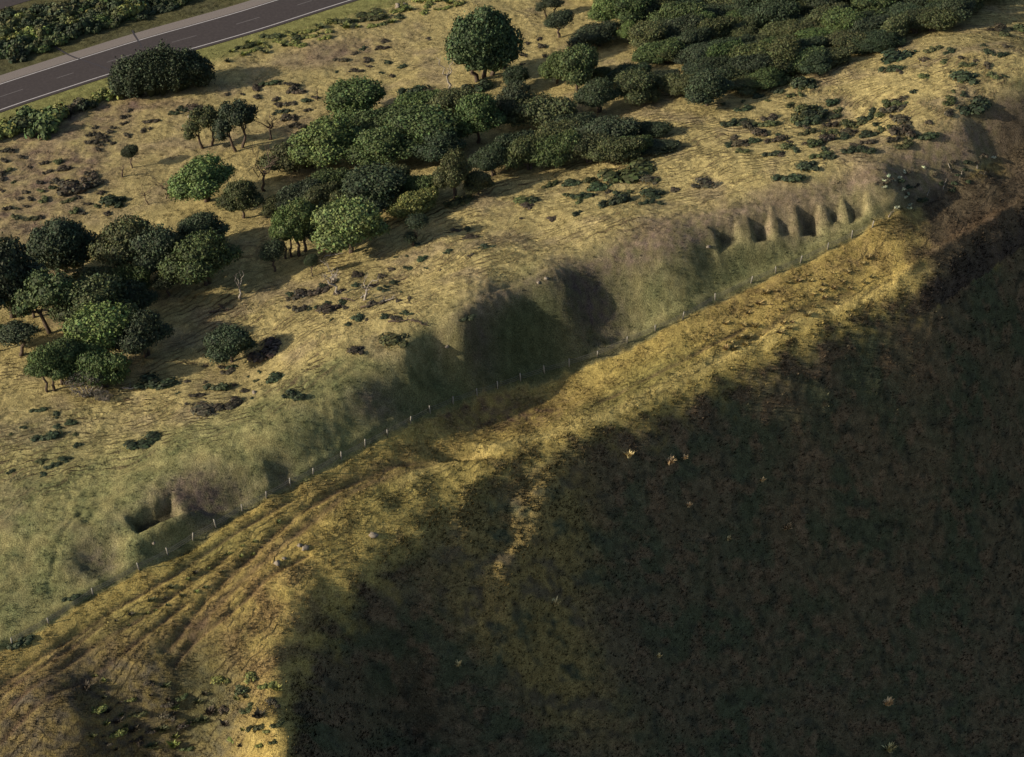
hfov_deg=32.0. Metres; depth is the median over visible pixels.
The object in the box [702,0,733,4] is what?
tree
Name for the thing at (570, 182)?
shrub
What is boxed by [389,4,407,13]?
verge plant
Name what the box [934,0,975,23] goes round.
tree
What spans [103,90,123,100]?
shrub
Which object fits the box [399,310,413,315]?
shrub
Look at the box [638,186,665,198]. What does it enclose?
shrub
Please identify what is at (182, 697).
fern clump
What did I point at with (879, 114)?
shrub
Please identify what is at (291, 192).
tree
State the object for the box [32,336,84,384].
tree
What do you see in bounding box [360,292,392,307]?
fallen branch
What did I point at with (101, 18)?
shrub
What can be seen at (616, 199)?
shrub
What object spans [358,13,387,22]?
verge plant
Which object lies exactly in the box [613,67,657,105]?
tree
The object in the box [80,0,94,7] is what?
shrub
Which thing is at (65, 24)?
shrub
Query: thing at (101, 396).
thicket
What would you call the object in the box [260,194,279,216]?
tree
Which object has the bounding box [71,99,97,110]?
shrub
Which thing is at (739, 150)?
shrub
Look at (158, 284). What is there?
slender tree
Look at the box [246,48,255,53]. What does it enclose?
verge plant
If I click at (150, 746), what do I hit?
fern clump
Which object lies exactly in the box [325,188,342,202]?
tree
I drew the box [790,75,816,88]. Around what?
shrub
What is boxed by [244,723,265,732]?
fern clump
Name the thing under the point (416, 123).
tree
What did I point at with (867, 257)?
tussock
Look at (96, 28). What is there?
shrub
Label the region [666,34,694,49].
tree
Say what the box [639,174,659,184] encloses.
shrub
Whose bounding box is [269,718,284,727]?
fern clump
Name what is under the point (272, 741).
fern clump
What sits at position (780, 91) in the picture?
shrub
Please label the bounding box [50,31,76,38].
shrub
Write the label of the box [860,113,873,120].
shrub
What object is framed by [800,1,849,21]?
tree
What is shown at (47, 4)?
shrub
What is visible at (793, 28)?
tree
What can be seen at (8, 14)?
shrub
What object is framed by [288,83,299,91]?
shrub
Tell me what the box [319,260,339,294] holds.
bare tree
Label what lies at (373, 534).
stone
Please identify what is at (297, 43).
verge plant
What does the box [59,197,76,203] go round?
shrub
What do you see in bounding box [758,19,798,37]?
tree
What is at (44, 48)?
shrub
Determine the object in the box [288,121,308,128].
shrub
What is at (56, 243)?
tree
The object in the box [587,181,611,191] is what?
shrub
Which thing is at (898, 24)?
tree
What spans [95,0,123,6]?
shrub
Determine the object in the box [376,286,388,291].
shrub
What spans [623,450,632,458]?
tussock
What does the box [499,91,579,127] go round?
tree
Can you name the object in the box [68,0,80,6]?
shrub
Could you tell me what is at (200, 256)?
tree
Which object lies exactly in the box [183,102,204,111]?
shrub
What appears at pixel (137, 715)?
fern clump
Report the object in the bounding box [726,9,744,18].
tree
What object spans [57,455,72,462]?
shrub
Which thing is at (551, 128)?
tree
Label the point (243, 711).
fern clump
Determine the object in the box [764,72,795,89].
shrub
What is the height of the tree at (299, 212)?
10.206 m
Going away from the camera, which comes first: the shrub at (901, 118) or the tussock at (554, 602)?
the tussock at (554, 602)
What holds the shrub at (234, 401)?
on the ground at (216, 464)
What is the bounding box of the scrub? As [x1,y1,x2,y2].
[0,7,1009,477]
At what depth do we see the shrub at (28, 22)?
306.97 m
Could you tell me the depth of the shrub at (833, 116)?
270.27 m
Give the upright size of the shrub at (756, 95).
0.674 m
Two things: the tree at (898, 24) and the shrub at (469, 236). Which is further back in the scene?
the tree at (898, 24)
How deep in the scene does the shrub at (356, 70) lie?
296.24 m
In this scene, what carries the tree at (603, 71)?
on the ground at (216, 464)
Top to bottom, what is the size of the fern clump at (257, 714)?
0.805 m
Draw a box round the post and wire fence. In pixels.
[10,221,873,642]
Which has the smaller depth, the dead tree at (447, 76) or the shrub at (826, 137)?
the shrub at (826, 137)
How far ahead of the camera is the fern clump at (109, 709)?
195.64 m
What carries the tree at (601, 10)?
on the ground at (216, 464)
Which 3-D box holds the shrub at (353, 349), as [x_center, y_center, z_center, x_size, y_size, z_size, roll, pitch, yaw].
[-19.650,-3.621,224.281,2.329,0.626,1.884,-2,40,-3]
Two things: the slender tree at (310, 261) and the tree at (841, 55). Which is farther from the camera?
the tree at (841, 55)
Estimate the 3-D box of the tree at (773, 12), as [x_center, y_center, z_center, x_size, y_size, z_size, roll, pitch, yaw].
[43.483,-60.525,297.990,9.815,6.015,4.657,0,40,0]
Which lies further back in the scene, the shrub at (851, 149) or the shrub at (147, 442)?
the shrub at (851, 149)
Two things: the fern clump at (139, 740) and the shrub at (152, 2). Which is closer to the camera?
the fern clump at (139, 740)
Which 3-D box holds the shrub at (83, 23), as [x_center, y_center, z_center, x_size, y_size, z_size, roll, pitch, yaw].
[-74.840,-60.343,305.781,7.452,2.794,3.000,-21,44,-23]
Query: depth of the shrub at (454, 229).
250.87 m
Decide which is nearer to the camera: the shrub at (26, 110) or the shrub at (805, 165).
the shrub at (805, 165)
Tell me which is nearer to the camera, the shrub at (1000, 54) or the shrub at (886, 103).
the shrub at (886, 103)
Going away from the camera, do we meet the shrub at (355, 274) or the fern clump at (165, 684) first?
the fern clump at (165, 684)
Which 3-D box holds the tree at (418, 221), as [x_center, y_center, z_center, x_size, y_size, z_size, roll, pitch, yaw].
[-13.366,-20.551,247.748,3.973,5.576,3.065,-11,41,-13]
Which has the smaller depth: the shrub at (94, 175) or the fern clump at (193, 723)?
the fern clump at (193, 723)
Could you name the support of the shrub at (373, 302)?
on the ground at (216, 464)
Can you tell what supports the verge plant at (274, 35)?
on the ground at (216, 464)
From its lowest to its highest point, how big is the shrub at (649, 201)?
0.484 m
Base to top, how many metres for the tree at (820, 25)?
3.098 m
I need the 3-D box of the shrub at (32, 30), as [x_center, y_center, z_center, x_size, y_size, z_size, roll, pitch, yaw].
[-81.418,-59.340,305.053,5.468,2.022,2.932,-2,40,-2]
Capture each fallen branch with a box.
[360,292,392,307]
[388,315,413,321]
[410,318,428,325]
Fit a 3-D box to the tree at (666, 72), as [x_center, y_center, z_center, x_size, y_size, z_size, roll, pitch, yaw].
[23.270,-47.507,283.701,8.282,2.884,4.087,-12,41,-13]
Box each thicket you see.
[61,371,103,397]
[93,389,111,403]
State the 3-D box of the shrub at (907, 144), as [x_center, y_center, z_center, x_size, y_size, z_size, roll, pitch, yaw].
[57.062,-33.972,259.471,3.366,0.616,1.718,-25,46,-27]
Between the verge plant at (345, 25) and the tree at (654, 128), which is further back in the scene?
the verge plant at (345, 25)
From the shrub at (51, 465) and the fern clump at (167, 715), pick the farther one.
the shrub at (51, 465)
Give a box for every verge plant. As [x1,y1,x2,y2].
[233,42,255,49]
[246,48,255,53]
[254,46,263,50]
[258,33,283,38]
[271,38,286,43]
[284,30,294,35]
[288,39,307,47]
[290,34,308,40]
[293,28,312,33]
[301,34,317,38]
[315,21,324,28]
[317,34,331,40]
[324,18,337,24]
[324,28,332,32]
[333,17,352,23]
[339,20,352,28]
[355,7,382,17]
[355,11,370,17]
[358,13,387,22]
[366,23,378,27]
[385,18,398,22]
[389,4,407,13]
[393,13,404,19]
[404,5,414,10]
[411,0,432,2]
[419,9,428,14]
[423,2,433,8]
[438,5,451,10]
[453,0,465,6]
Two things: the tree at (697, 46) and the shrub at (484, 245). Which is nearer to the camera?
the shrub at (484, 245)
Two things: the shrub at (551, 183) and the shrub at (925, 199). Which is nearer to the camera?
the shrub at (925, 199)
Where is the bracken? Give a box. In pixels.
[284,202,1023,756]
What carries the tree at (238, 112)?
on the ground at (216, 464)
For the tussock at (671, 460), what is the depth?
236.34 m
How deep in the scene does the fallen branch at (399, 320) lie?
227.79 m
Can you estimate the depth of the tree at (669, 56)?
288.89 m
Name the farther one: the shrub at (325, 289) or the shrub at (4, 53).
the shrub at (4, 53)
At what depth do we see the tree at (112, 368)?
224.93 m
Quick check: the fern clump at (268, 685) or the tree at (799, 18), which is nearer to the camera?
the fern clump at (268, 685)
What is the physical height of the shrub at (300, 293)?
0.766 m
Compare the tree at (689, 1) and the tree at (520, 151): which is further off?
the tree at (689, 1)
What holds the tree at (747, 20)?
on the ground at (216, 464)
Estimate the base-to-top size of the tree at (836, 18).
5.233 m
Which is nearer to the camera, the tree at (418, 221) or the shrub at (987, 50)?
the tree at (418, 221)
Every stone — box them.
[301,545,308,550]
[369,532,378,537]
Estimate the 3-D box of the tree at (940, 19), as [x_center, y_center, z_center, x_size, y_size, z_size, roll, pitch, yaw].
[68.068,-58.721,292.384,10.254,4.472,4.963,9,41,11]
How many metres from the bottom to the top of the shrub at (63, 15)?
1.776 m
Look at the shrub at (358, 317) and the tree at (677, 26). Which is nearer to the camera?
the shrub at (358, 317)
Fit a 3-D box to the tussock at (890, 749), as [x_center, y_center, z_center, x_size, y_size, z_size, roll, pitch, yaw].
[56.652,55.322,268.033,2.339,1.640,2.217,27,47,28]
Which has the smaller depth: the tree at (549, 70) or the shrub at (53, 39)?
the tree at (549, 70)
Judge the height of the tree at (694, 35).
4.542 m
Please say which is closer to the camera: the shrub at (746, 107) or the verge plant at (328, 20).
the shrub at (746, 107)
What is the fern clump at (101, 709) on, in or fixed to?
on the ground at (216, 464)
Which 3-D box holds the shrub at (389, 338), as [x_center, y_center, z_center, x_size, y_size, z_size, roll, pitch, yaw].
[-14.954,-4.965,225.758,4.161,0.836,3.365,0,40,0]
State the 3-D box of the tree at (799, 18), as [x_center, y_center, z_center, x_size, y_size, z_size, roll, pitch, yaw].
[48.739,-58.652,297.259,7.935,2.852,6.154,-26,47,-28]
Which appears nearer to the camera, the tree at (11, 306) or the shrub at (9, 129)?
the tree at (11, 306)
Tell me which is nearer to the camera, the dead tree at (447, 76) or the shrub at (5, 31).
the dead tree at (447, 76)
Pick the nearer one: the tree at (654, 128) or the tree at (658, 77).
the tree at (654, 128)
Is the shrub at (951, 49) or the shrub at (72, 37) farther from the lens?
the shrub at (72, 37)
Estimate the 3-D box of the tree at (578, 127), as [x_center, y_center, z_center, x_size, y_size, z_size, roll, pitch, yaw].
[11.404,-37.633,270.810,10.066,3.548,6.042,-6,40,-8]
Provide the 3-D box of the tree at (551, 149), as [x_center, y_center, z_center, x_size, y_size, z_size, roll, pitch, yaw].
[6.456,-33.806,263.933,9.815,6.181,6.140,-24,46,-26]
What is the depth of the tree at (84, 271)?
242.71 m
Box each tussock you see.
[551,596,558,606]
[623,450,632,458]
[666,455,675,465]
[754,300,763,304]
[783,522,792,529]
[803,311,813,316]
[864,253,872,259]
[881,741,897,752]
[883,697,893,705]
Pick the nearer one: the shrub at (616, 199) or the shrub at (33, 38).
the shrub at (616, 199)
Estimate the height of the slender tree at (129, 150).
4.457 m
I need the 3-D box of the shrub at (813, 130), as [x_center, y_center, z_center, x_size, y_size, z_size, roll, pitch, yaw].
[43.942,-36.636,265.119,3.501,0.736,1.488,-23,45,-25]
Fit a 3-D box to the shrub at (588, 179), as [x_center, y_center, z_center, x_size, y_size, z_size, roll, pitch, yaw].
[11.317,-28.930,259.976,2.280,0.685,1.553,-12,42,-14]
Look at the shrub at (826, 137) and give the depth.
261.83 m
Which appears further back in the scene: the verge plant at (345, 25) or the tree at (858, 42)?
the verge plant at (345, 25)
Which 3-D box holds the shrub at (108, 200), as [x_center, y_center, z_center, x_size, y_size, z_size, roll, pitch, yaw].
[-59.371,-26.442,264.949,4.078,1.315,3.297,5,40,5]
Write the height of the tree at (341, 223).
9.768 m
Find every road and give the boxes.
[0,0,28,8]
[0,0,356,112]
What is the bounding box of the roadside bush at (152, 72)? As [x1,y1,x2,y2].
[107,39,216,97]
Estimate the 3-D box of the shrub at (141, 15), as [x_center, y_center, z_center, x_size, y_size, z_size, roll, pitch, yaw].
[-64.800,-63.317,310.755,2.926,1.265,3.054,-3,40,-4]
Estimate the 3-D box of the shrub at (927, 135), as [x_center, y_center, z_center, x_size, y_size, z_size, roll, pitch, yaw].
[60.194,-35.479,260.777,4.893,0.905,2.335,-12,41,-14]
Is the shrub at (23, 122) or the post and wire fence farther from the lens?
the shrub at (23, 122)
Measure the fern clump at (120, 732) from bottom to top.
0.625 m
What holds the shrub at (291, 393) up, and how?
on the ground at (216, 464)
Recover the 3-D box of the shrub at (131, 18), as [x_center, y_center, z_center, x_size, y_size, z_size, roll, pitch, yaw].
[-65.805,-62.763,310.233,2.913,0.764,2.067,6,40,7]
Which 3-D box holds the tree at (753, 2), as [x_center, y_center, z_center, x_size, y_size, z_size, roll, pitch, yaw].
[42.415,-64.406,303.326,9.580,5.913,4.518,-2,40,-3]
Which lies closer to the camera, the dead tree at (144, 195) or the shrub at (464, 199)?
the shrub at (464, 199)
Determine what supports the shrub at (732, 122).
on the ground at (216, 464)
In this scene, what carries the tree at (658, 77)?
on the ground at (216, 464)
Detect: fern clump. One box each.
[80,680,93,690]
[91,704,107,713]
[100,706,113,713]
[104,742,112,746]
[110,716,123,724]
[110,727,127,737]
[124,697,136,701]
[125,724,140,732]
[127,711,147,717]
[129,736,143,746]
[143,680,155,686]
[144,742,157,748]
[145,729,157,734]
[152,724,168,732]
[159,681,170,687]
[159,711,178,721]
[160,700,176,708]
[165,740,179,747]
[175,693,188,700]
[176,721,191,729]
[178,746,194,751]
[184,717,198,725]
[192,698,202,704]
[197,713,208,723]
[203,704,214,715]
[210,674,229,685]
[218,704,228,714]
[219,719,229,726]
[234,684,250,695]
[239,702,253,714]
[244,671,256,683]
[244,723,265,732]
[251,707,265,718]
[254,742,263,748]
[257,681,275,689]
[264,696,281,708]
[268,738,276,744]
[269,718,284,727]
[271,681,281,690]
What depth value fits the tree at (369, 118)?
272.82 m
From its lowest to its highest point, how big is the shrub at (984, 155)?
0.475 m
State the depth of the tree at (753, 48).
283.92 m
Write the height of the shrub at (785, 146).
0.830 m
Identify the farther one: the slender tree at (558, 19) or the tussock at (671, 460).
the slender tree at (558, 19)
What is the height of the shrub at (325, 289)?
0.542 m
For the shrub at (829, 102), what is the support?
on the ground at (216, 464)
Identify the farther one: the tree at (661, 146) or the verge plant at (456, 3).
the verge plant at (456, 3)
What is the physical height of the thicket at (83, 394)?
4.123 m
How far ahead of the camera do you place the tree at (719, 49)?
284.18 m
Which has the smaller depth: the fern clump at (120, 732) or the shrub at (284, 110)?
the fern clump at (120, 732)
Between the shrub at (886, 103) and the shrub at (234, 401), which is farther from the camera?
the shrub at (886, 103)
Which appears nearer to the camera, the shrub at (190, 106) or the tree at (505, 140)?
the tree at (505, 140)
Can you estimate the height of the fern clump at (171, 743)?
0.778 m
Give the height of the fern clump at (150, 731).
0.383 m
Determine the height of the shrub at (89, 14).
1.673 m
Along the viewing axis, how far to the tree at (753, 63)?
281.27 m
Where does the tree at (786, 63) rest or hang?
on the ground at (216, 464)
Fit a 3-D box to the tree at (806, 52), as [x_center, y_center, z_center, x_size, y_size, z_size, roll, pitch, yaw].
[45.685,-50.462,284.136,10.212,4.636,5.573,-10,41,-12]
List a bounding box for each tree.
[0,232,46,318]
[0,319,40,356]
[5,284,37,317]
[10,267,86,333]
[23,343,73,392]
[24,214,96,271]
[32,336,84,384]
[44,271,139,324]
[58,299,135,353]
[65,350,131,387]
[69,264,117,280]
[86,210,153,265]
[107,263,152,288]
[107,306,174,357]
[117,277,159,311]
[120,143,138,167]
[125,222,181,274]
[135,177,151,204]
[150,175,168,198]
[150,274,180,295]
[156,227,243,285]
[163,151,237,202]
[176,210,229,241]
[181,104,222,148]
[202,323,257,364]
[211,98,258,151]
[214,177,265,218]
[235,271,243,299]
[248,142,278,191]
[253,140,315,172]
[256,112,277,139]
[258,237,288,271]
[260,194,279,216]
[268,202,304,258]
[273,175,323,211]
[274,197,316,255]
[282,112,363,167]
[301,180,340,206]
[303,200,329,240]
[303,253,317,275]
[305,167,350,185]
[308,194,391,253]
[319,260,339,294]
[322,75,387,117]
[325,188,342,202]
[339,161,407,212]
[341,124,415,165]
[347,103,408,130]
[361,274,378,300]
[380,101,469,154]
[384,186,440,218]
[385,89,438,107]
[388,163,411,174]
[398,174,437,194]
[403,212,428,245]
[410,126,467,163]
[424,86,475,113]
[430,146,473,198]
[436,55,454,89]
[443,4,525,81]
[451,89,506,143]
[462,169,495,194]
[467,143,506,175]
[492,129,536,149]
[493,75,532,116]
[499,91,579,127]
[499,132,548,169]
[502,64,528,86]
[527,128,582,167]
[534,117,579,137]
[535,0,564,16]
[536,50,561,83]
[542,111,596,124]
[543,8,574,37]
[557,42,598,90]
[559,132,614,162]
[566,19,619,48]
[572,74,622,112]
[572,120,591,130]
[575,113,641,137]
[581,135,648,162]
[585,0,618,21]
[591,66,611,79]
[604,62,652,82]
[611,0,651,24]
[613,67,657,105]
[615,20,635,42]
[617,134,654,153]
[619,1,661,25]
[626,19,668,49]
[630,36,685,63]
[636,120,675,136]
[641,138,681,155]
[646,0,706,20]
[646,88,661,102]
[651,68,681,77]
[651,74,660,87]
[652,0,679,7]
[654,17,670,23]
[656,46,678,63]
[656,73,692,95]
[657,0,706,11]
[662,12,706,39]
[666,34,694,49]
[673,45,691,64]
[675,42,710,58]
[676,25,713,47]
[680,64,737,80]
[681,43,715,72]
[683,68,733,105]
[686,54,729,69]
[691,10,717,19]
[697,14,735,40]
[701,38,743,60]
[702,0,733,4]
[704,2,732,17]
[706,36,739,46]
[723,23,758,38]
[723,53,773,76]
[724,68,749,79]
[725,40,769,59]
[726,0,754,13]
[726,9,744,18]
[731,16,742,24]
[731,73,759,96]
[735,4,757,17]
[735,33,753,41]
[738,13,766,28]
[741,0,761,5]
[743,66,784,88]
[748,0,800,11]
[749,0,801,26]
[749,34,769,41]
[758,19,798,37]
[760,36,775,43]
[766,35,807,69]
[768,59,795,74]
[775,33,798,37]
[777,19,817,35]
[782,45,827,71]
[783,27,832,39]
[795,14,805,22]
[796,0,838,14]
[797,0,811,15]
[797,34,826,47]
[797,50,832,74]
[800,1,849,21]
[814,20,827,28]
[819,6,865,34]
[820,29,866,50]
[824,46,856,67]
[841,28,876,54]
[847,13,889,33]
[849,0,897,15]
[857,28,906,51]
[859,10,875,15]
[877,6,892,17]
[878,11,911,36]
[887,1,921,16]
[894,0,930,6]
[901,7,934,33]
[908,6,958,31]
[923,0,942,8]
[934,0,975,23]
[972,0,984,12]
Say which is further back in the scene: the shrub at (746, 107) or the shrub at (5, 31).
the shrub at (5, 31)
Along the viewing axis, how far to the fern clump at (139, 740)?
196.68 m
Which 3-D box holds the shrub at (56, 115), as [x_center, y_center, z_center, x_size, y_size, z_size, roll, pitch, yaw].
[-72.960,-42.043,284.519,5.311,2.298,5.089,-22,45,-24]
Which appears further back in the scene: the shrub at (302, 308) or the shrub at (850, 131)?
the shrub at (850, 131)
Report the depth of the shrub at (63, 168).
272.43 m
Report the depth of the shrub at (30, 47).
301.30 m
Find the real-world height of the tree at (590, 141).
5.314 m
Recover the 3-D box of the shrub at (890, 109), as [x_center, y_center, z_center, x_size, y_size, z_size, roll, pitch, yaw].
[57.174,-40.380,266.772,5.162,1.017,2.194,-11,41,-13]
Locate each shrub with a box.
[0,6,12,13]
[0,8,22,19]
[0,12,36,26]
[0,24,18,37]
[0,30,24,39]
[0,35,31,48]
[0,45,11,57]
[0,45,24,58]
[0,117,20,139]
[0,147,12,152]
[6,633,35,650]
[7,48,29,63]
[8,39,28,56]
[9,114,40,132]
[14,12,34,18]
[15,105,67,121]
[19,17,44,27]
[20,3,38,12]
[20,37,52,51]
[21,216,39,220]
[23,118,60,140]
[24,25,51,36]
[28,36,48,41]
[28,407,49,412]
[29,430,62,441]
[31,42,50,53]
[33,36,50,47]
[34,4,48,13]
[34,24,46,36]
[35,102,68,122]
[39,5,64,16]
[42,14,57,22]
[43,461,61,469]
[44,2,55,7]
[47,1,82,15]
[47,20,66,25]
[49,34,69,45]
[49,177,64,185]
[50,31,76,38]
[52,23,69,33]
[53,17,95,33]
[54,35,67,45]
[55,28,81,36]
[56,165,72,171]
[56,179,94,195]
[57,12,69,20]
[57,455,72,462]
[58,97,84,118]
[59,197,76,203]
[60,593,81,601]
[64,419,77,424]
[65,16,78,23]
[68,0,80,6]
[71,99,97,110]
[73,2,90,12]
[79,172,98,181]
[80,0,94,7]
[82,9,96,17]
[83,23,101,33]
[84,139,99,144]
[87,0,108,4]
[88,87,107,103]
[90,178,103,187]
[93,6,107,12]
[93,13,113,24]
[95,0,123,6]
[95,134,108,139]
[98,193,126,208]
[100,21,119,28]
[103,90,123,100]
[105,6,131,19]
[107,0,125,9]
[107,14,124,22]
[117,1,146,16]
[123,431,160,450]
[125,15,137,20]
[133,372,177,389]
[134,10,147,20]
[142,118,160,123]
[147,0,163,5]
[151,4,169,12]
[156,2,179,12]
[161,0,187,4]
[168,110,179,114]
[175,105,188,111]
[178,0,189,5]
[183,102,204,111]
[188,392,205,397]
[188,401,225,418]
[203,382,231,390]
[213,396,242,410]
[219,367,234,374]
[225,364,237,369]
[246,336,281,363]
[252,84,263,91]
[258,79,281,85]
[266,371,284,383]
[275,108,291,112]
[279,113,297,120]
[281,388,305,400]
[283,100,297,106]
[286,89,304,93]
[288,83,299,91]
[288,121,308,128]
[291,288,315,299]
[291,304,307,312]
[307,285,331,296]
[315,303,341,315]
[317,282,326,288]
[332,57,349,61]
[333,288,346,295]
[334,298,346,305]
[347,345,364,354]
[348,68,363,72]
[350,312,363,321]
[351,271,363,277]
[366,299,385,307]
[374,45,389,49]
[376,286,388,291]
[377,332,409,347]
[388,280,399,284]
[388,315,402,319]
[396,84,429,95]
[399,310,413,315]
[417,255,426,262]
[442,194,474,207]
[450,228,461,231]
[458,313,476,321]
[461,78,493,92]
[462,233,479,239]
[478,243,496,248]
[512,195,531,205]
[520,202,533,209]
[541,179,559,188]
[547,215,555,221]
[561,178,582,186]
[568,192,592,198]
[575,196,582,204]
[582,176,595,183]
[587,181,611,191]
[597,157,655,183]
[598,192,630,208]
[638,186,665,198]
[638,198,656,204]
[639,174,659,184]
[690,176,723,188]
[719,117,749,127]
[723,141,733,147]
[731,139,748,146]
[733,104,752,111]
[735,147,749,152]
[740,120,753,129]
[748,137,761,143]
[750,127,767,136]
[751,92,765,98]
[751,120,779,126]
[760,112,777,120]
[760,150,783,156]
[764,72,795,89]
[764,134,787,143]
[770,89,785,93]
[771,173,805,182]
[779,142,794,149]
[789,112,805,122]
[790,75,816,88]
[793,103,817,114]
[794,115,822,126]
[794,160,819,171]
[798,127,816,135]
[800,108,829,117]
[807,138,823,147]
[808,150,833,158]
[819,133,836,142]
[822,121,838,126]
[822,154,836,159]
[823,113,841,119]
[825,98,839,106]
[835,132,849,139]
[839,119,858,128]
[839,127,858,134]
[840,145,855,153]
[855,144,876,153]
[856,117,869,124]
[858,129,880,137]
[859,139,876,144]
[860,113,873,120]
[873,111,885,117]
[874,178,893,185]
[878,65,905,72]
[878,104,906,113]
[880,48,916,64]
[881,99,891,107]
[886,136,900,142]
[887,123,915,136]
[891,95,909,103]
[891,99,908,105]
[891,113,912,124]
[894,139,913,148]
[909,131,939,139]
[916,197,928,202]
[917,56,929,62]
[917,73,929,78]
[923,45,942,53]
[941,95,955,105]
[943,46,955,54]
[944,108,953,116]
[948,68,980,84]
[955,95,992,115]
[959,61,975,66]
[979,153,989,158]
[982,48,995,55]
[985,22,1006,31]
[986,71,999,78]
[996,51,1008,57]
[998,31,1010,36]
[1010,23,1023,31]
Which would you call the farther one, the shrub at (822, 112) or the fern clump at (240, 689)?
the shrub at (822, 112)
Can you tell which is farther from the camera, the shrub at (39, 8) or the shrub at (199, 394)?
the shrub at (39, 8)
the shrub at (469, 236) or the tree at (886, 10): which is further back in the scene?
the tree at (886, 10)
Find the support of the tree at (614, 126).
on the ground at (216, 464)
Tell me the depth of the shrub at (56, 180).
269.50 m
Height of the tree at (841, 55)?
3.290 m
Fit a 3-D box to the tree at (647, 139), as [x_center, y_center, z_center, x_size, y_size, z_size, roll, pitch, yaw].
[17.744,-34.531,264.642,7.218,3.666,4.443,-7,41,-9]
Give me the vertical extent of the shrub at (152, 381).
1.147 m
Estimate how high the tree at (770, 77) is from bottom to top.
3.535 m
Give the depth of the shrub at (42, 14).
310.07 m
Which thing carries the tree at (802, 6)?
on the ground at (216, 464)
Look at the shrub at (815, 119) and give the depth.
268.42 m
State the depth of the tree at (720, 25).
293.95 m
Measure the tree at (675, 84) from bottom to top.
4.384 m
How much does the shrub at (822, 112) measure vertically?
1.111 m
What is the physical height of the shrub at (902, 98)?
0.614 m
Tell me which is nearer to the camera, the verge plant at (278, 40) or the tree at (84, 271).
the tree at (84, 271)
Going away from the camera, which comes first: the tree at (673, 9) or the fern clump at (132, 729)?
the fern clump at (132, 729)
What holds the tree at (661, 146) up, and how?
on the ground at (216, 464)
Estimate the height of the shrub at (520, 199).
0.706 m
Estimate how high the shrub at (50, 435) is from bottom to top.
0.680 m
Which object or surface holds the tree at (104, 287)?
on the ground at (216, 464)
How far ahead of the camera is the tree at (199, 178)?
259.90 m
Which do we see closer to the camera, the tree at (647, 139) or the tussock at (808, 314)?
the tussock at (808, 314)
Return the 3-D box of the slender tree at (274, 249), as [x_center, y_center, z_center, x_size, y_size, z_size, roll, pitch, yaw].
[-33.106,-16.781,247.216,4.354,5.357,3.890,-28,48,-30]
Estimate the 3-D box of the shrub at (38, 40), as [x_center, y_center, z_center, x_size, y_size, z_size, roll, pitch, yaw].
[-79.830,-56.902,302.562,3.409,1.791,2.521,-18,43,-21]
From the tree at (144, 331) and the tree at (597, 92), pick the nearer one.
the tree at (144, 331)
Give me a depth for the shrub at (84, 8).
311.54 m
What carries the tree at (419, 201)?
on the ground at (216, 464)
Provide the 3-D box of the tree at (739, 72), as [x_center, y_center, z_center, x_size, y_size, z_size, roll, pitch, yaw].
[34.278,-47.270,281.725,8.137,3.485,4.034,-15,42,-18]
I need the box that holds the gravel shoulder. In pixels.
[0,0,271,82]
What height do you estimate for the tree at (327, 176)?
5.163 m
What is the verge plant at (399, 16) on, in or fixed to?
on the ground at (216, 464)
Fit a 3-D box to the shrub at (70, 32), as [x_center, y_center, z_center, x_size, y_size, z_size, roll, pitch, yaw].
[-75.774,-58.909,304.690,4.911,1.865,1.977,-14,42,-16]
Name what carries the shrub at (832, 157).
on the ground at (216, 464)
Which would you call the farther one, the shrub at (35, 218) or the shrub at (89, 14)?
the shrub at (89, 14)
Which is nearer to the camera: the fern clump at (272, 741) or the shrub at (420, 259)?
the fern clump at (272, 741)
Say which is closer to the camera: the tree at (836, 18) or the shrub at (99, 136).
the shrub at (99, 136)
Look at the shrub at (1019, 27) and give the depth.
294.32 m
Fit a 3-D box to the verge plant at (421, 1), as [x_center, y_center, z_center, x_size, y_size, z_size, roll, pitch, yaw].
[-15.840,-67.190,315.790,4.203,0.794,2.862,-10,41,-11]
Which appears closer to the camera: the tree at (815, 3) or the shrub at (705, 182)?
the shrub at (705, 182)
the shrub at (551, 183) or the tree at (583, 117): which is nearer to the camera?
the shrub at (551, 183)
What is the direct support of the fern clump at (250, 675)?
on the ground at (216, 464)
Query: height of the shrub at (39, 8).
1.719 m
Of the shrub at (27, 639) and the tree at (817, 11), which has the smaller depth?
the shrub at (27, 639)
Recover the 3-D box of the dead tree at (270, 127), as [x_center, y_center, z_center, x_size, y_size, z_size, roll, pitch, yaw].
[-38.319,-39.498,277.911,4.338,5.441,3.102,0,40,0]
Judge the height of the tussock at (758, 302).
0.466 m
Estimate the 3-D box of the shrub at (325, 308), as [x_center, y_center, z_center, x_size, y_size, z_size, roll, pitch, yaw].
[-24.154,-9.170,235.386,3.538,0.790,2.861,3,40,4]
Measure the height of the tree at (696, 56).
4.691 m
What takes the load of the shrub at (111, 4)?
on the ground at (216, 464)
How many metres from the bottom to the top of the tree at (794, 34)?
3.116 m
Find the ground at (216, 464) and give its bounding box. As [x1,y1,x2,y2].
[0,0,1023,756]
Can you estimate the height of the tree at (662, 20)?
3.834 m
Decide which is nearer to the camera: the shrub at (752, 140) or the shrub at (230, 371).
the shrub at (230, 371)
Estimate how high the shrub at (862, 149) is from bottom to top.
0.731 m
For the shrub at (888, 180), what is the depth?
253.41 m
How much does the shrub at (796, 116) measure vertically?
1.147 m
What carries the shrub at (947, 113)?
on the ground at (216, 464)
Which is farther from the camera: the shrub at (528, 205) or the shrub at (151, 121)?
the shrub at (151, 121)

